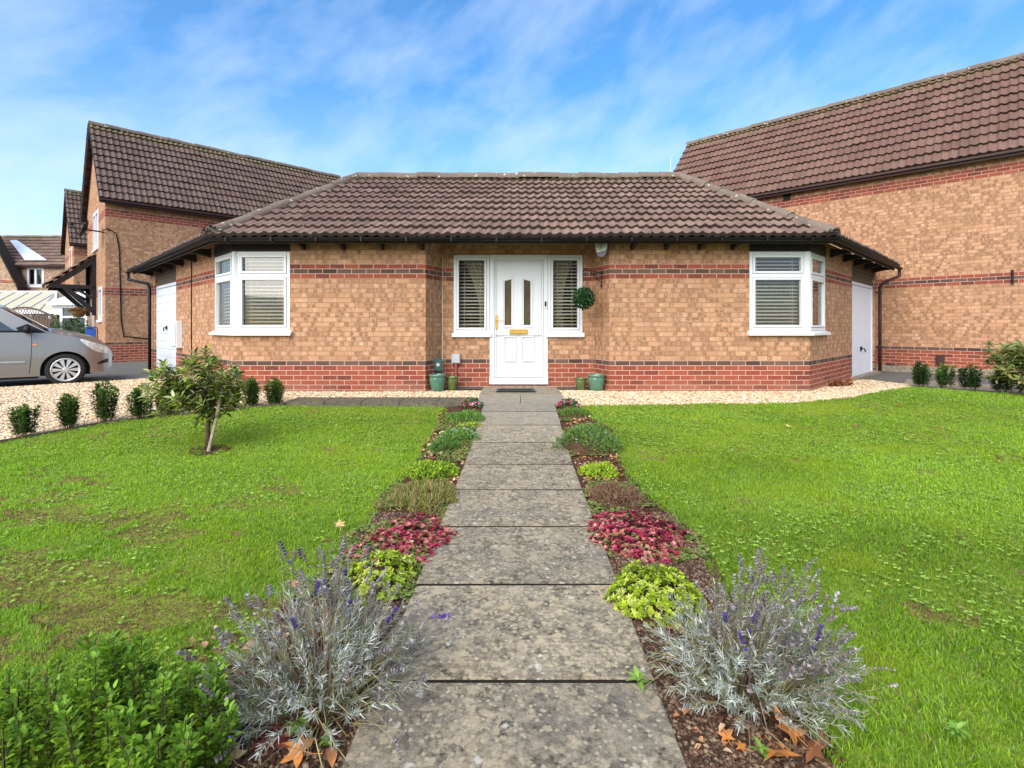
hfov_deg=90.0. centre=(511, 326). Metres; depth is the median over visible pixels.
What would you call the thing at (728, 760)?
soil crumbs
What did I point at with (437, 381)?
glazed pot
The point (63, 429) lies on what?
edging board
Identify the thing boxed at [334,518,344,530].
fallen leaf
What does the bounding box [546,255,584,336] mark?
window
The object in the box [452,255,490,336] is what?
window
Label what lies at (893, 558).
clover
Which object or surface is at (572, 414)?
heather
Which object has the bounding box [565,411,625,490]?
leaf litter
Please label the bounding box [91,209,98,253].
window
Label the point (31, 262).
house
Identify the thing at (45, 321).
fence
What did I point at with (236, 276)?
window
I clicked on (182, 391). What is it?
tree
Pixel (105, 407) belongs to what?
hedge shrub
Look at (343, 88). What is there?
sky
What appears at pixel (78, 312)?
hanging basket
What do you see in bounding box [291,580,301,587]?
fallen leaf
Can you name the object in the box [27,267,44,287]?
window
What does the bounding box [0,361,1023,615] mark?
ground
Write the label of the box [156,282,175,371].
garage door
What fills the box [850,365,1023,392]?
pavement
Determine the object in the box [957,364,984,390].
round shrub
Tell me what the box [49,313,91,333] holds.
bush
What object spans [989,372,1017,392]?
round shrub
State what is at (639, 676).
weed
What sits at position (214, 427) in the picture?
tree stake
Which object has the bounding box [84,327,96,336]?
blue bin
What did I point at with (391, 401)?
path
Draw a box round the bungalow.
[125,157,902,391]
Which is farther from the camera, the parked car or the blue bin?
the blue bin
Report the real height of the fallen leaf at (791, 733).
0.088 m
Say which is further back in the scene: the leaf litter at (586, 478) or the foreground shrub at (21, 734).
the leaf litter at (586, 478)
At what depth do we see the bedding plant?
5.83 m
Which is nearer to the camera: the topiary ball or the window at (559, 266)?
the topiary ball
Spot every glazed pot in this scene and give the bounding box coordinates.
[428,373,445,391]
[446,376,457,390]
[575,377,586,389]
[587,374,605,390]
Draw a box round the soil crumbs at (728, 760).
[591,511,847,767]
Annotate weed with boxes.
[283,714,316,734]
[319,734,330,745]
[626,665,650,690]
[750,736,770,759]
[944,719,970,741]
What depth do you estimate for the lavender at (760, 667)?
1.67 m
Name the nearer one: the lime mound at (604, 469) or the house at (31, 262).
the lime mound at (604, 469)
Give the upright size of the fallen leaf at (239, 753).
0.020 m
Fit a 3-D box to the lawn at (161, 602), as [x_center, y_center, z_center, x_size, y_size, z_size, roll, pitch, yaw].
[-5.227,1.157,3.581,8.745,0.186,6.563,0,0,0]
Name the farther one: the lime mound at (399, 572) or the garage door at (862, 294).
the garage door at (862, 294)
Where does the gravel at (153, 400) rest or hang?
on the ground at (120, 371)
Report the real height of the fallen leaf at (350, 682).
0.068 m
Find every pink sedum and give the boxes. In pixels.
[343,511,459,569]
[585,509,694,564]
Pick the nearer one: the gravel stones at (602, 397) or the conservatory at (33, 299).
the gravel stones at (602, 397)
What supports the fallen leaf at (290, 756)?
on the flower bed at (405, 481)
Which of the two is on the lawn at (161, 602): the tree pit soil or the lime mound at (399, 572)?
the tree pit soil
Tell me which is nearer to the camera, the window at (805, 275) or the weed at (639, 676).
the weed at (639, 676)
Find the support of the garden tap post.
on the bungalow
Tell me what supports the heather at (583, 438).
on the flower bed at (657, 509)
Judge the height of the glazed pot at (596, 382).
0.262 m
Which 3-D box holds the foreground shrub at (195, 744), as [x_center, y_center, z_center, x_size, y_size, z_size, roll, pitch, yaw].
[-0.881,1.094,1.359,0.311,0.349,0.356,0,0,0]
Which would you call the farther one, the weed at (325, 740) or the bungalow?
the bungalow
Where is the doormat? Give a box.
[496,388,534,391]
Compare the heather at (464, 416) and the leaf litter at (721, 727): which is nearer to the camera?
the leaf litter at (721, 727)
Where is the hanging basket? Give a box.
[68,280,88,317]
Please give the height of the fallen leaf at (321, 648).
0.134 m
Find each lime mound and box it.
[348,549,420,606]
[404,458,459,480]
[578,460,619,479]
[603,559,709,630]
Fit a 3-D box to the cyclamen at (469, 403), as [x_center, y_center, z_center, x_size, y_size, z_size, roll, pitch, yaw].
[-0.553,1.023,6.776,0.332,0.183,0.327,0,0,38]
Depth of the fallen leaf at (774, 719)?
1.57 m
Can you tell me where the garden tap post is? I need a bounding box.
[434,358,442,372]
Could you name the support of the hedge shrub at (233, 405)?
on the gravel at (153, 400)
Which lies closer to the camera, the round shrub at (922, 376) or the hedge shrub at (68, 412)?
the hedge shrub at (68, 412)
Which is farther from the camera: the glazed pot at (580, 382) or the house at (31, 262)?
the house at (31, 262)
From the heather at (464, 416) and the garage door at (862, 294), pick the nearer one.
the heather at (464, 416)
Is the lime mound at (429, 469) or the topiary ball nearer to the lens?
the lime mound at (429, 469)
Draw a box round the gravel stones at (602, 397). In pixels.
[558,379,910,405]
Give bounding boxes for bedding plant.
[456,421,482,427]
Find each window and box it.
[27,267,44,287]
[69,247,71,266]
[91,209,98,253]
[96,286,102,321]
[209,251,291,335]
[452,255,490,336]
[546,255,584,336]
[747,251,830,335]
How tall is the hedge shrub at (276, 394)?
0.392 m
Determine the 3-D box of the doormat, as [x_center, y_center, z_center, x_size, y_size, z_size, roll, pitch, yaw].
[0.058,0.978,7.830,0.585,0.020,0.340,0,0,0]
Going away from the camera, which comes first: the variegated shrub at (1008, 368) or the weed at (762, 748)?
the weed at (762, 748)
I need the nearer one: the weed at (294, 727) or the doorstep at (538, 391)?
the weed at (294, 727)
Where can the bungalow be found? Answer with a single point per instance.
(375, 282)
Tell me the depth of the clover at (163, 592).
3.72 m
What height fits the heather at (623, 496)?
0.144 m
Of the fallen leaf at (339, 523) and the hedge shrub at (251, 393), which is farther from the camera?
the hedge shrub at (251, 393)
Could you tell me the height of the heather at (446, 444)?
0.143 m
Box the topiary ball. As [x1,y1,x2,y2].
[573,272,595,309]
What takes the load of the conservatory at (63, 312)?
on the ground at (120, 371)
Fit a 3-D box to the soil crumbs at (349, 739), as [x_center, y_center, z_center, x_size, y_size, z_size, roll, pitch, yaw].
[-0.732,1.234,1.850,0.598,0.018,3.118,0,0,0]
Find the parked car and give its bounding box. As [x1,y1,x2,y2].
[0,305,113,383]
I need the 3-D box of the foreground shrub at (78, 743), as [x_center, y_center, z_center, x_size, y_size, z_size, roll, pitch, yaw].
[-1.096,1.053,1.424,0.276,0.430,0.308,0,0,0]
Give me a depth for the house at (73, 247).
23.26 m
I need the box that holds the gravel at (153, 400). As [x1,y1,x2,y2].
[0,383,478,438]
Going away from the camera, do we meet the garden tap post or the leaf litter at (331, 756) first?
the leaf litter at (331, 756)
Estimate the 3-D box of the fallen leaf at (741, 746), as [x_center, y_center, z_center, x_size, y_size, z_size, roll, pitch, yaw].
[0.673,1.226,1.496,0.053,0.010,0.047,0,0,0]
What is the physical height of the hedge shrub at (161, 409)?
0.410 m
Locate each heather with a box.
[370,478,458,516]
[425,436,462,452]
[436,426,481,442]
[444,409,485,424]
[551,421,624,455]
[559,406,593,418]
[585,481,646,512]
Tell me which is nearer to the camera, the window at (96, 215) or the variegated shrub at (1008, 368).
the variegated shrub at (1008, 368)
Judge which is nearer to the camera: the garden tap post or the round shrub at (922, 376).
the garden tap post
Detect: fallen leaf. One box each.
[223,739,246,767]
[253,713,294,766]
[279,735,322,767]
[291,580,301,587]
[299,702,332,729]
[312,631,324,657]
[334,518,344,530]
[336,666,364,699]
[717,728,734,746]
[734,740,753,751]
[754,700,781,724]
[758,734,800,760]
[774,704,807,746]
[787,728,832,762]
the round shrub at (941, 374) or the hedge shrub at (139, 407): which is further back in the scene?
the round shrub at (941, 374)
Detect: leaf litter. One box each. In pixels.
[1,398,259,436]
[181,604,388,767]
[421,411,469,484]
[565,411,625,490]
[642,566,825,756]
[826,376,855,386]
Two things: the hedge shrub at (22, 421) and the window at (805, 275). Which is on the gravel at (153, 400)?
the hedge shrub at (22, 421)
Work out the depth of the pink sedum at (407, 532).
2.93 m
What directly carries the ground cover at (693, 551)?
on the flower bed at (657, 509)
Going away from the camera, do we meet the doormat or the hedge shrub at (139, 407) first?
the hedge shrub at (139, 407)
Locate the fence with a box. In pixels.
[12,307,59,327]
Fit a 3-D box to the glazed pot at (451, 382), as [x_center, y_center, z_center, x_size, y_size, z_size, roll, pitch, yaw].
[-0.954,0.903,8.120,0.197,0.223,0.197,0,0,0]
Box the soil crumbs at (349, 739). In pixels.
[207,512,443,767]
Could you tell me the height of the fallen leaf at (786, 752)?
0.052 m
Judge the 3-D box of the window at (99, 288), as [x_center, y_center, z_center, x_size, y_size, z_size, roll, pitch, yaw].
[-12.295,-0.655,15.290,0.578,1.070,0.783,0,0,-11]
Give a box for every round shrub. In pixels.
[910,360,932,387]
[934,363,956,388]
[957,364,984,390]
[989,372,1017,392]
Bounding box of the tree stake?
[207,388,222,451]
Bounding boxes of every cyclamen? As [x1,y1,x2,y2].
[457,397,483,408]
[555,398,580,408]
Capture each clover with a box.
[0,404,443,727]
[593,386,1023,717]
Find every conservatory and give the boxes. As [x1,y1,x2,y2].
[0,291,82,318]
[46,292,86,332]
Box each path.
[286,397,476,406]
[341,395,686,767]
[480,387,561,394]
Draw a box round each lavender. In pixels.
[176,535,463,767]
[638,547,897,762]
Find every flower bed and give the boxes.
[221,406,482,767]
[555,405,842,767]
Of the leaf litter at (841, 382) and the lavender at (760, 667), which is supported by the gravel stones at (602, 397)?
the leaf litter at (841, 382)
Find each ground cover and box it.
[291,412,479,600]
[557,407,729,597]
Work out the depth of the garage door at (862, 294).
10.76 m
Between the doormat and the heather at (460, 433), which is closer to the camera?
the heather at (460, 433)
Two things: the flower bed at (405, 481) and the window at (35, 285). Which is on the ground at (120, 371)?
the flower bed at (405, 481)
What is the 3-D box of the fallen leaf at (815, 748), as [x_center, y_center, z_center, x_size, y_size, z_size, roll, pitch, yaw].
[0.862,1.205,1.470,0.112,0.078,0.111,0,0,0]
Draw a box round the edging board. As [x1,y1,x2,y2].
[0,403,279,442]
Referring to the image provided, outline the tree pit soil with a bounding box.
[189,444,232,454]
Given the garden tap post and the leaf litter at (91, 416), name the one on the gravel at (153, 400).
the leaf litter at (91, 416)
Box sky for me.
[0,0,1023,235]
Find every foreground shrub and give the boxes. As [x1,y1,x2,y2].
[0,654,120,767]
[48,628,165,767]
[101,655,243,767]
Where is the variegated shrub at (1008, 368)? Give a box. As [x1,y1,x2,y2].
[979,339,1023,392]
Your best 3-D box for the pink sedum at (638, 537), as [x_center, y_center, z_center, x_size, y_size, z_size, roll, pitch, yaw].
[0.721,1.207,3.026,0.687,0.136,0.661,0,0,34]
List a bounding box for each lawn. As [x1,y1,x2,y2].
[0,406,443,767]
[580,387,1023,767]
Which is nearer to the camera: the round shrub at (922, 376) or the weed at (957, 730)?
the weed at (957, 730)
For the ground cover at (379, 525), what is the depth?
2.94 m
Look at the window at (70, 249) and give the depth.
23.42 m
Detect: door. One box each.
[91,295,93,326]
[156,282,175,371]
[495,262,540,376]
[852,281,872,376]
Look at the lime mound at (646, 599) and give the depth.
2.22 m
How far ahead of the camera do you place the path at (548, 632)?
1.99 m
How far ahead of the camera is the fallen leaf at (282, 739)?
1.52 m
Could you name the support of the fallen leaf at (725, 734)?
on the soil crumbs at (728, 760)
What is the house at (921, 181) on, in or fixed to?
on the ground at (120, 371)
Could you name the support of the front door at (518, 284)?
in the bungalow
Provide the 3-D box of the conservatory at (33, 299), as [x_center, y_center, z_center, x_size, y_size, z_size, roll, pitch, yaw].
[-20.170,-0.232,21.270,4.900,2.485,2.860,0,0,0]
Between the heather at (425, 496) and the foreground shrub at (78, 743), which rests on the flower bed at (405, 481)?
the heather at (425, 496)
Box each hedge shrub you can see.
[6,404,42,436]
[54,393,80,427]
[89,380,119,421]
[124,385,155,419]
[155,388,174,416]
[222,382,240,407]
[241,375,261,405]
[261,377,285,403]
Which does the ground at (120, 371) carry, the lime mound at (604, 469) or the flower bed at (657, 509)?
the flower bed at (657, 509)
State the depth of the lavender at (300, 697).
1.65 m
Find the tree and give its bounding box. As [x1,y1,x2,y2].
[137,344,252,449]
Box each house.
[0,235,64,293]
[41,120,340,362]
[60,188,86,294]
[673,52,1023,369]
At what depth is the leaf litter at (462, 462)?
4.85 m
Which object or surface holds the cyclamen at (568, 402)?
on the flower bed at (657, 509)

